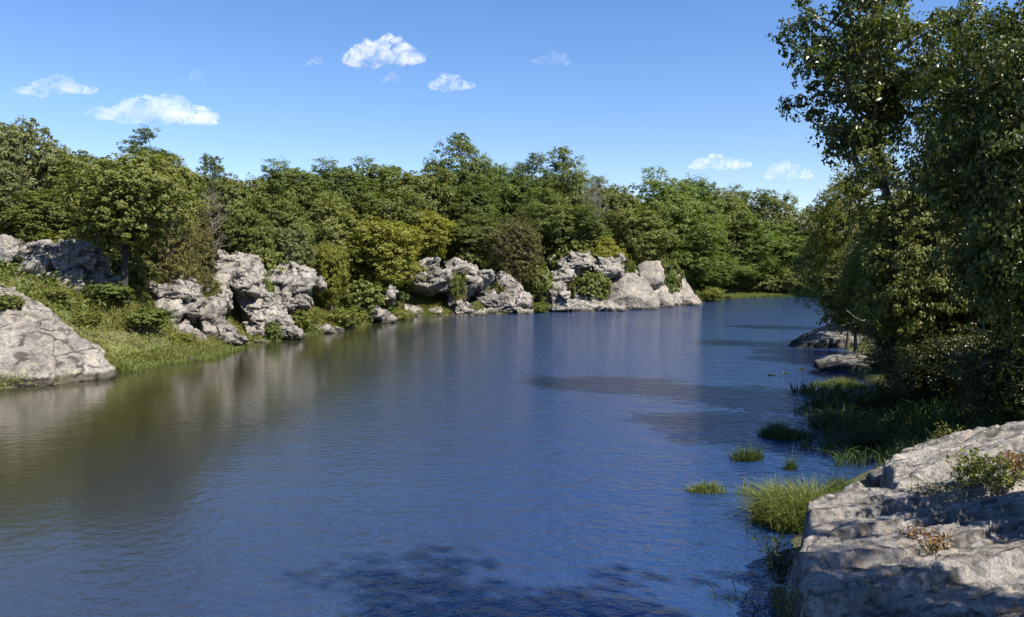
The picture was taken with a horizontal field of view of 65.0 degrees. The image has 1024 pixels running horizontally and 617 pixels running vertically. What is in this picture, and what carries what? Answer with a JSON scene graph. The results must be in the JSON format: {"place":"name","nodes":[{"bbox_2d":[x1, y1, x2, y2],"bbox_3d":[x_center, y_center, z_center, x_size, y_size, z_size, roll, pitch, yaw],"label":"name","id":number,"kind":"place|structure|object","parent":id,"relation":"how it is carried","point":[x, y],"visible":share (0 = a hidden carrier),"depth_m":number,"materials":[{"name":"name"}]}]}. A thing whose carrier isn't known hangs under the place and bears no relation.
{"place":"outdoors","nodes":[
{"label":"outdoors","id":0,"kind":"place"},
{"bbox_2d":[0,268,488,386],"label":"slope grass","id":1,"kind":"structure","parent":0,"point":[209,342],"depth_m":45.06,"materials":[{"name":"plant"}]},
{"bbox_2d":[0,263,586,385],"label":"weeds","id":2,"kind":"object","parent":1,"relation":"on","point":[31,297],"visible":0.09,"depth_m":44.39,"materials":[{"name":"green plant"}]},
{"bbox_2d":[0,296,887,616],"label":"water","id":3,"kind":"structure","parent":0,"point":[546,464],"depth_m":19.84,"materials":[{"name":"liquid"}]},
{"bbox_2d":[146,270,226,340],"bbox_3d":[-21.566,0.413,53.629,6.008,6.219,10.305,-1,3,-17],"label":"rock outcrop","id":4,"kind":"object","parent":3,"relation":"on","point":[184,300],"visible":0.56,"depth_m":50.59,"materials":[{"name":"stone"}]},
{"bbox_2d":[126,182,212,294],"bbox_3d":[-22.253,-3.617,52.201,5.027,9.446,5.200,3,4,44],"label":"cedar tree","id":5,"kind":"object","parent":4,"relation":"on","point":[166,265],"visible":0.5,"depth_m":51.91,"materials":[{"name":"green plant"}]},
{"bbox_2d":[198,296,248,346],"bbox_3d":[-19.251,1.105,52.500,2.521,3.803,5.851,-2,4,-41],"label":"rock outcrop","id":6,"kind":"object","parent":3,"relation":"on","point":[212,321],"visible":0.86,"depth_m":51.56,"materials":[{"name":"stone"}]},
{"bbox_2d":[204,249,293,318],"bbox_3d":[-20.502,-0.484,60.916,7.928,8.022,10.121,0,3,0],"label":"rock outcrop","id":7,"kind":"object","parent":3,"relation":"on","point":[239,274],"visible":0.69,"depth_m":58.35,"materials":[{"name":"stone"}]},
{"bbox_2d":[403,257,455,308],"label":"rock outcrop","id":8,"kind":"object","parent":3,"relation":"on","point":[436,280],"visible":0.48,"depth_m":86.61,"materials":[{"name":"stone"}]},
{"bbox_2d":[427,298,487,315],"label":"rock outcrop","id":9,"kind":"object","parent":3,"relation":"on","point":[461,308],"visible":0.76,"depth_m":86.29,"materials":[{"name":"stone"}]},
{"bbox_2d":[443,257,499,306],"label":"rock outcrop","id":10,"kind":"object","parent":3,"relation":"on","point":[477,282],"visible":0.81,"depth_m":89.47,"materials":[{"name":"stone"}]},
{"bbox_2d":[484,271,533,313],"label":"rock outcrop","id":11,"kind":"object","parent":3,"relation":"on","point":[515,297],"visible":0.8,"depth_m":90.20,"materials":[{"name":"stone"}]},
{"bbox_2d":[538,252,659,304],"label":"rock outcrop","id":12,"kind":"object","parent":3,"relation":"on","point":[570,265],"visible":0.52,"depth_m":98.03,"materials":[{"name":"stone"}]},
{"bbox_2d":[592,253,625,282],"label":"boulder","id":13,"kind":"object","parent":12,"relation":"on","point":[612,268],"visible":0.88,"depth_m":100.31,"materials":[{"name":"stone"}]},
{"bbox_2d":[652,466,884,534],"bbox_3d":[5.247,3.663,15.480,4.735,1.253,4.450,-1,3,-25],"label":"grass clump","id":14,"kind":"object","parent":3,"relation":"on","point":[773,508],"visible":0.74,"depth_m":15.68,"materials":[{"name":"plant"}]},
{"bbox_2d":[751,533,799,583],"bbox_3d":[4.208,3.954,12.621,0.628,0.786,0.877,-1,3,-12],"label":"weed clump","id":15,"kind":"object","parent":3,"relation":"on","point":[780,567],"visible":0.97,"depth_m":12.67,"materials":[{"name":"green plant"}]},
{"bbox_2d":[756,418,813,440],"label":"grass clump","id":16,"kind":"object","parent":3,"relation":"on","point":[773,431],"visible":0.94,"depth_m":23.79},
{"bbox_2d":[784,518,1023,616],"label":"rock ledge","id":17,"kind":"object","parent":3,"relation":"on","point":[893,574],"visible":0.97,"depth_m":9.93,"materials":[{"name":"stone"}]},
{"bbox_2d":[764,583,802,616],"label":"weed clump","id":18,"kind":"object","parent":17,"relation":"on","point":[780,606],"visible":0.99,"depth_m":9.62,"materials":[{"name":"green plant"}]},
{"bbox_2d":[899,523,964,553],"bbox_3d":[5.663,3.150,10.838,0.754,0.469,0.677,-1,3,-25],"label":"weed clump","id":19,"kind":"object","parent":17,"relation":"on","point":[934,541],"visible":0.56,"depth_m":10.75,"materials":[{"name":"brown plant"}]},
{"bbox_2d":[0,238,983,552],"bbox_3d":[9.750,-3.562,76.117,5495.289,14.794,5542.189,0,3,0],"label":"ground","id":20,"kind":"structure","parent":0,"point":[120,334],"depth_m":43.15,"materials":[{"name":"plant"}]},
{"bbox_2d":[0,234,23,269],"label":"rock outcrop","id":21,"kind":"object","parent":20,"relation":"on","point":[10,245],"visible":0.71,"depth_m":47.57,"materials":[{"name":"stone"}]},
{"bbox_2d":[0,160,30,235],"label":"oak tree","id":22,"kind":"object","parent":20,"relation":"on","point":[6,185],"visible":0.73,"depth_m":51.61,"materials":[{"name":"green plant"}]},
{"bbox_2d":[0,115,72,243],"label":"oak tree","id":23,"kind":"object","parent":20,"relation":"on","point":[17,135],"visible":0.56,"depth_m":58.59,"materials":[{"name":"green plant"}]},
{"bbox_2d":[0,188,82,243],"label":"oak tree","id":24,"kind":"object","parent":20,"relation":"on","point":[57,222],"visible":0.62,"depth_m":51.29,"materials":[{"name":"green plant"}]},
{"bbox_2d":[0,285,116,386],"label":"rock outcrop","id":25,"kind":"object","parent":20,"relation":"on","point":[37,337],"visible":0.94,"depth_m":36.42,"materials":[{"name":"stone"}]},
{"bbox_2d":[10,234,120,298],"bbox_3d":[-26.389,-1.837,47.290,8.287,5.318,5.744,0,3,0],"label":"rock outcrop","id":26,"kind":"object","parent":20,"relation":"on","point":[83,258],"visible":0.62,"depth_m":46.24,"materials":[{"name":"stone"}]},
{"bbox_2d":[46,150,119,247],"bbox_3d":[-30.985,-7.057,59.360,5.535,9.406,6.725,-3,4,-42],"label":"oak tree","id":27,"kind":"object","parent":20,"relation":"on","point":[70,156],"visible":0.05,"depth_m":58.52,"materials":[{"name":"green plant"}]},
{"bbox_2d":[82,281,135,303],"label":"shrub","id":28,"kind":"object","parent":20,"relation":"on","point":[119,291],"visible":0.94,"depth_m":44.38,"materials":[{"name":"green plant"}]},
{"bbox_2d":[45,150,195,308],"bbox_3d":[-22.163,-4.198,46.227,7.938,9.683,8.022,-1,3,-13],"label":"oak tree","id":29,"kind":"object","parent":20,"relation":"on","point":[128,223],"visible":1,"depth_m":44.58,"materials":[{"name":"green plant"}]},
{"bbox_2d":[109,255,162,292],"bbox_3d":[-23.064,-1.647,48.891,3.393,3.376,2.753,0,3,-1],"label":"shrub","id":30,"kind":"object","parent":20,"relation":"on","point":[138,273],"visible":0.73,"depth_m":48.56,"materials":[{"name":"green plant"}]},
{"bbox_2d":[116,125,179,264],"bbox_3d":[-28.117,-8.006,62.668,6.321,12.119,6.654,-1,3,-16],"label":"pine tree","id":31,"kind":"object","parent":20,"relation":"on","point":[131,149],"visible":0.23,"depth_m":61.42,"materials":[{"name":"green plant"}]},
{"bbox_2d":[122,307,178,330],"bbox_3d":[-20.504,0.833,44.923,3.378,1.760,3.103,-1,3,-18],"label":"shrub","id":32,"kind":"object","parent":20,"relation":"on","point":[149,318],"visible":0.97,"depth_m":44.66,"materials":[{"name":"green plant"}]},
{"bbox_2d":[129,151,212,256],"bbox_3d":[-25.264,-6.388,58.687,6.694,10.231,6.716,0,3,0],"label":"oak tree","id":33,"kind":"object","parent":20,"relation":"on","point":[185,172],"visible":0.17,"depth_m":58.17,"materials":[{"name":"green plant"}]},
{"bbox_2d":[180,205,225,319],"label":"cedar tree","id":34,"kind":"object","parent":20,"relation":"on","point":[206,245],"visible":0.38,"depth_m":55.41,"materials":[{"name":"green plant"}]},
{"bbox_2d":[196,153,237,253],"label":"pine tree","id":35,"kind":"object","parent":20,"relation":"on","point":[215,168],"visible":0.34,"depth_m":71.39,"materials":[{"name":"green plant"}]},
{"bbox_2d":[204,172,270,252],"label":"oak tree","id":36,"kind":"object","parent":20,"relation":"on","point":[239,198],"visible":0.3,"depth_m":68.36,"materials":[{"name":"green plant"}]},
{"bbox_2d":[209,206,284,263],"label":"oak tree","id":37,"kind":"object","parent":20,"relation":"on","point":[248,228],"visible":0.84,"depth_m":62.50,"materials":[{"name":"green plant"}]},
{"bbox_2d":[233,288,306,339],"bbox_3d":[-17.980,0.416,58.248,3.882,4.807,7.265,-2,4,-38],"label":"rock outcrop","id":38,"kind":"object","parent":20,"relation":"on","point":[259,311],"visible":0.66,"depth_m":56.93,"materials":[{"name":"stone"}]},
{"bbox_2d":[243,194,313,259],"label":"oak tree","id":39,"kind":"object","parent":20,"relation":"on","point":[294,221],"visible":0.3,"depth_m":67.71,"materials":[{"name":"green plant"}]},
{"bbox_2d":[245,156,334,226],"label":"oak tree","id":40,"kind":"object","parent":20,"relation":"on","point":[286,188],"visible":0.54,"depth_m":85.61,"materials":[{"name":"green plant"}]},
{"bbox_2d":[267,226,321,267],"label":"oak tree","id":41,"kind":"object","parent":20,"relation":"on","point":[295,255],"visible":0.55,"depth_m":66.09,"materials":[{"name":"green plant"}]},
{"bbox_2d":[265,261,326,313],"bbox_3d":[-17.239,-1.464,63.050,5.407,4.618,5.553,0,3,0],"label":"rock outcrop","id":42,"kind":"object","parent":20,"relation":"on","point":[298,282],"visible":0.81,"depth_m":61.68,"materials":[{"name":"stone"}]},
{"bbox_2d":[290,309,324,331],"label":"shrub","id":43,"kind":"object","parent":20,"relation":"on","point":[302,320],"visible":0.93,"depth_m":60.69,"materials":[{"name":"green plant"}]},
{"bbox_2d":[104,306,549,372],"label":"shore grass","id":44,"kind":"structure","parent":20,"relation":"on","point":[214,352],"depth_m":43.57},
{"bbox_2d":[308,239,350,313],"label":"tree","id":45,"kind":"object","parent":20,"relation":"on","point":[330,267],"visible":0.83,"depth_m":69.20,"materials":[{"name":"green plant"}]},
{"bbox_2d":[304,196,370,268],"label":"oak tree","id":46,"kind":"object","parent":20,"relation":"on","point":[338,221],"visible":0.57,"depth_m":76.45,"materials":[{"name":"green plant"}]},
{"bbox_2d":[302,155,381,228],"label":"oak tree","id":47,"kind":"object","parent":20,"relation":"on","point":[334,175],"visible":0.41,"depth_m":91.57,"materials":[{"name":"green plant"}]},
{"bbox_2d":[322,306,372,328],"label":"shrub","id":48,"kind":"object","parent":20,"relation":"on","point":[341,316],"visible":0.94,"depth_m":66.58,"materials":[{"name":"green plant"}]},
{"bbox_2d":[332,278,387,318],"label":"shrub","id":49,"kind":"object","parent":20,"relation":"on","point":[371,293],"visible":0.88,"depth_m":72.11,"materials":[{"name":"green plant"}]},
{"bbox_2d":[332,215,428,291],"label":"oak tree","id":50,"kind":"object","parent":20,"relation":"on","point":[395,263],"visible":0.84,"depth_m":79.30,"materials":[{"name":"green plant"}]},
{"bbox_2d":[346,155,422,219],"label":"oak tree","id":51,"kind":"object","parent":20,"relation":"on","point":[384,175],"visible":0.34,"depth_m":97.21,"materials":[{"name":"green plant"}]},
{"bbox_2d":[355,189,429,250],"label":"oak tree","id":52,"kind":"object","parent":20,"relation":"on","point":[401,206],"visible":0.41,"depth_m":89.78,"materials":[{"name":"green plant"}]},
{"bbox_2d":[0,229,791,321],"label":"undergrowth","id":53,"kind":"object","parent":20,"relation":"on","point":[115,250],"visible":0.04,"depth_m":45.19,"materials":[{"name":"green plant"}]},
{"bbox_2d":[389,208,458,262],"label":"tree","id":54,"kind":"object","parent":20,"relation":"on","point":[437,230],"visible":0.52,"depth_m":91.13,"materials":[{"name":"green plant"}]},
{"bbox_2d":[392,165,459,221],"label":"oak tree","id":55,"kind":"object","parent":20,"relation":"on","point":[435,202],"visible":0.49,"depth_m":99.42,"materials":[{"name":"green plant"}]},
{"bbox_2d":[419,132,500,215],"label":"oak tree","id":56,"kind":"object","parent":20,"relation":"on","point":[475,163],"visible":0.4,"depth_m":105.26,"materials":[{"name":"green plant"}]},
{"bbox_2d":[437,178,502,246],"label":"oak tree","id":57,"kind":"object","parent":20,"relation":"on","point":[485,209],"visible":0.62,"depth_m":100.92,"materials":[{"name":"green plant"}]},
{"bbox_2d":[444,213,504,263],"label":"oak tree","id":58,"kind":"object","parent":20,"relation":"on","point":[466,228],"visible":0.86,"depth_m":95.08,"materials":[{"name":"green plant"}]},
{"bbox_2d":[476,162,530,256],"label":"oak tree","id":59,"kind":"object","parent":20,"relation":"on","point":[506,201],"visible":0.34,"depth_m":109.48,"materials":[{"name":"green plant"}]},
{"bbox_2d":[475,209,544,284],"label":"cedar tree","id":60,"kind":"object","parent":20,"relation":"on","point":[510,265],"visible":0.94,"depth_m":94.28,"materials":[{"name":"green plant"}]},
{"bbox_2d":[500,152,567,261],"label":"oak tree","id":61,"kind":"object","parent":20,"relation":"on","point":[528,168],"visible":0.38,"depth_m":111.11,"materials":[{"name":"green plant"}]},
{"bbox_2d":[517,263,559,302],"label":"shrub","id":62,"kind":"object","parent":20,"relation":"on","point":[544,279],"visible":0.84,"depth_m":94.06,"materials":[{"name":"green plant"}]},
{"bbox_2d":[512,186,583,266],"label":"oak tree","id":63,"kind":"object","parent":20,"relation":"on","point":[542,214],"visible":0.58,"depth_m":103.59,"materials":[{"name":"green plant"}]},
{"bbox_2d":[547,290,570,311],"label":"boulder","id":64,"kind":"object","parent":20,"relation":"on","point":[559,300],"visible":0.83,"depth_m":92.79,"materials":[{"name":"stone"}]},
{"bbox_2d":[535,145,598,251],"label":"oak tree","id":65,"kind":"object","parent":20,"relation":"on","point":[573,179],"visible":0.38,"depth_m":113.25,"materials":[{"name":"green plant"}]},
{"bbox_2d":[547,239,594,277],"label":"shrub","id":66,"kind":"object","parent":20,"relation":"on","point":[564,253],"visible":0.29,"depth_m":102.85,"materials":[{"name":"green plant"}]},
{"bbox_2d":[539,203,614,253],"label":"oak tree","id":67,"kind":"object","parent":20,"relation":"on","point":[588,220],"visible":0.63,"depth_m":104.37,"materials":[{"name":"green plant"}]},
{"bbox_2d":[567,271,613,300],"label":"shrub","id":68,"kind":"object","parent":20,"relation":"on","point":[597,283],"visible":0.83,"depth_m":95.68,"materials":[{"name":"green plant"}]},
{"bbox_2d":[569,290,627,311],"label":"rock outcrop","id":69,"kind":"object","parent":20,"relation":"on","point":[580,303],"visible":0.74,"depth_m":94.66,"materials":[{"name":"stone"}]},
{"bbox_2d":[579,234,631,276],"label":"shrub","id":70,"kind":"object","parent":20,"relation":"on","point":[607,250],"visible":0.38,"depth_m":103.82,"materials":[{"name":"green plant"}]},
{"bbox_2d":[589,183,651,242],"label":"oak tree","id":71,"kind":"object","parent":20,"relation":"on","point":[625,201],"visible":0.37,"depth_m":114.76,"materials":[{"name":"green plant"}]},
{"bbox_2d":[607,273,659,309],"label":"boulder","id":72,"kind":"object","parent":20,"relation":"on","point":[632,291],"visible":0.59,"depth_m":98.42,"materials":[{"name":"stone"}]},
{"bbox_2d":[606,207,683,269],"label":"oak tree","id":73,"kind":"object","parent":20,"relation":"on","point":[641,252],"visible":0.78,"depth_m":111.31,"materials":[{"name":"green plant"}]},
{"bbox_2d":[637,261,674,307],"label":"rock outcrop","id":74,"kind":"object","parent":20,"relation":"on","point":[652,273],"visible":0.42,"depth_m":103.65,"materials":[{"name":"stone"}]},
{"bbox_2d":[628,163,706,259],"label":"oak tree","id":75,"kind":"object","parent":20,"relation":"on","point":[669,205],"visible":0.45,"depth_m":120.74,"materials":[{"name":"green plant"}]},
{"bbox_2d":[673,274,701,306],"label":"rock outcrop","id":76,"kind":"object","parent":20,"relation":"on","point":[685,295],"visible":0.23,"depth_m":108.30,"materials":[{"name":"stone"}]},
{"bbox_2d":[656,173,731,289],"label":"oak tree","id":77,"kind":"object","parent":20,"relation":"on","point":[707,198],"visible":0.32,"depth_m":128.11,"materials":[{"name":"green plant"}]},
{"bbox_2d":[657,212,733,286],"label":"oak tree","id":78,"kind":"object","parent":20,"relation":"on","point":[707,240],"visible":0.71,"depth_m":120.46,"materials":[{"name":"green plant"}]},
{"bbox_2d":[690,251,760,289],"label":"oak tree","id":79,"kind":"object","parent":20,"relation":"on","point":[720,278],"visible":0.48,"depth_m":128.48,"materials":[{"name":"green plant"}]},
{"bbox_2d":[708,187,762,287],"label":"oak tree","id":80,"kind":"object","parent":20,"relation":"on","point":[731,207],"visible":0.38,"depth_m":141.62,"materials":[{"name":"green plant"}]},
{"bbox_2d":[713,209,788,292],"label":"oak tree","id":81,"kind":"object","parent":20,"relation":"on","point":[763,239],"visible":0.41,"depth_m":141.12,"materials":[{"name":"green plant"}]},
{"bbox_2d":[748,189,803,257],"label":"oak tree","id":82,"kind":"object","parent":20,"relation":"on","point":[777,215],"visible":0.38,"depth_m":152.78,"materials":[{"name":"green plant"}]},
{"bbox_2d":[749,218,808,276],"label":"oak tree","id":83,"kind":"object","parent":20,"relation":"on","point":[792,244],"visible":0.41,"depth_m":148.28,"materials":[{"name":"green plant"}]},
{"bbox_2d":[707,366,902,616],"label":"water grass","id":84,"kind":"structure","parent":20,"relation":"on","point":[858,374],"depth_m":15.62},
{"bbox_2d":[786,214,853,324],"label":"tree","id":85,"kind":"object","parent":20,"relation":"on","point":[805,257],"visible":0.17,"depth_m":65.85,"materials":[{"name":"green plant"}]},
{"bbox_2d":[788,323,869,347],"bbox_3d":[22.148,2.416,53.488,8.866,3.178,5.662,0,3,0],"label":"boulder","id":86,"kind":"object","parent":20,"relation":"on","point":[822,337],"visible":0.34,"depth_m":51.30,"materials":[{"name":"stone"}]},
{"bbox_2d":[807,242,870,352],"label":"tree","id":87,"kind":"object","parent":20,"relation":"on","point":[825,287],"visible":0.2,"depth_m":45.54,"materials":[{"name":"green plant"}]},
{"bbox_2d":[814,352,873,370],"bbox_3d":[18.121,3.391,41.257,6.087,2.237,4.128,0,3,0],"label":"boulder","id":88,"kind":"object","parent":20,"relation":"on","point":[841,362],"visible":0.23,"depth_m":40.04,"materials":[{"name":"stone"}]},
{"bbox_2d":[802,158,893,348],"bbox_3d":[21.231,-3.122,49.989,6.256,13.112,5.782,1,3,18],"label":"slender tree","id":89,"kind":"object","parent":20,"relation":"on","point":[833,207],"visible":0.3,"depth_m":49.65,"materials":[{"name":"green plant"}]},
{"bbox_2d":[828,222,903,340],"bbox_3d":[19.002,-0.627,42.011,4.518,8.201,4.548,0,3,2],"label":"tree","id":90,"kind":"object","parent":20,"relation":"on","point":[847,292],"visible":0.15,"depth_m":42.34,"materials":[{"name":"green plant"}]},
{"bbox_2d":[840,428,892,452],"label":"shrub","id":91,"kind":"object","parent":20,"relation":"on","point":[868,436],"visible":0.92,"depth_m":21.96,"materials":[{"name":"green plant"}]},
{"bbox_2d":[846,388,899,408],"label":"clump","id":92,"kind":"object","parent":20,"relation":"on","point":[876,398],"visible":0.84,"depth_m":26.91,"materials":[{"name":"green plant"}]},
{"bbox_2d":[765,0,984,286],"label":"tall tree","id":93,"kind":"object","parent":20,"relation":"on","point":[864,47],"visible":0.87,"depth_m":27.70,"materials":[{"name":"green plant"}]},
{"bbox_2d":[784,377,1021,467],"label":"reeds","id":94,"kind":"object","parent":20,"relation":"on","point":[929,411],"visible":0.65,"depth_m":23.48,"materials":[{"name":"plant"}]},
{"bbox_2d":[832,140,979,398],"bbox_3d":[13.469,-0.770,27.097,5.050,9.408,5.017,1,3,14],"label":"slender tree","id":95,"kind":"object","parent":20,"relation":"on","point":[906,314],"visible":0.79,"depth_m":26.14,"materials":[{"name":"green plant"}]},
{"bbox_2d":[865,302,953,390],"bbox_3d":[13.889,1.485,28.078,2.985,4.930,3.216,-1,3,-11],"label":"shrub","id":96,"kind":"object","parent":20,"relation":"on","point":[885,367],"visible":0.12,"depth_m":27.98,"materials":[{"name":"green plant"}]},
{"bbox_2d":[800,474,1023,551],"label":"rock ledge","id":97,"kind":"object","parent":20,"relation":"on","point":[858,510],"visible":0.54,"depth_m":12.53,"materials":[{"name":"stone"}]},
{"bbox_2d":[945,444,1023,494],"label":"weed clump","id":98,"kind":"object","parent":97,"relation":"on","point":[976,467],"visible":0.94,"depth_m":13.31,"materials":[{"name":"green plant"}]},
{"bbox_2d":[886,364,963,407],"bbox_3d":[13.813,2.604,26.181,3.276,1.709,3.529,0,3,3],"label":"shrub","id":99,"kind":"object","parent":20,"relation":"on","point":[911,394],"visible":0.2,"depth_m":25.75,"materials":[{"name":"green plant"}]},
{"bbox_2d":[836,338,1021,467],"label":"bank weeds","id":100,"kind":"object","parent":20,"relation":"on","point":[887,386],"visible":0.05,"depth_m":24.93,"materials":[{"name":"green plant"}]},
{"bbox_2d":[880,322,1011,408],"bbox_3d":[13.895,2.017,25.194,4.438,3.194,4.119,0,3,-4],"label":"shrub","id":101,"kind":"object","parent":20,"relation":"on","point":[921,356],"visible":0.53,"depth_m":24.78,"materials":[{"name":"green plant"}]},
{"bbox_2d":[874,0,1023,413],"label":"leaved tree","id":102,"kind":"object","parent":20,"relation":"on","point":[996,195],"visible":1,"depth_m":20.15,"materials":[{"name":"green plant"}]},
{"bbox_2d":[879,420,1023,489],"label":"rock ledge","id":103,"kind":"object","parent":20,"relation":"on","point":[925,460],"visible":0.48,"depth_m":16.15,"materials":[{"name":"stone"}]},
{"bbox_2d":[905,0,1023,330],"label":"leaved tree","id":104,"kind":"object","parent":20,"relation":"on","point":[938,35],"visible":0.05,"depth_m":26.01,"materials":[{"name":"green plant"}]},
{"bbox_2d":[935,329,1023,425],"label":"shrub","id":105,"kind":"object","parent":20,"relation":"on","point":[980,376],"visible":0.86,"depth_m":20.78,"materials":[{"name":"green plant"}]},
{"bbox_2d":[935,290,1023,352],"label":"shrub","id":106,"kind":"object","parent":20,"relation":"on","point":[970,315],"visible":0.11,"depth_m":26.27,"materials":[{"name":"green plant"}]},
{"bbox_2d":[0,0,1023,257],"label":"sky","id":107,"kind":"structure","parent":0,"point":[691,87],"materials":[{"name":"blue"}]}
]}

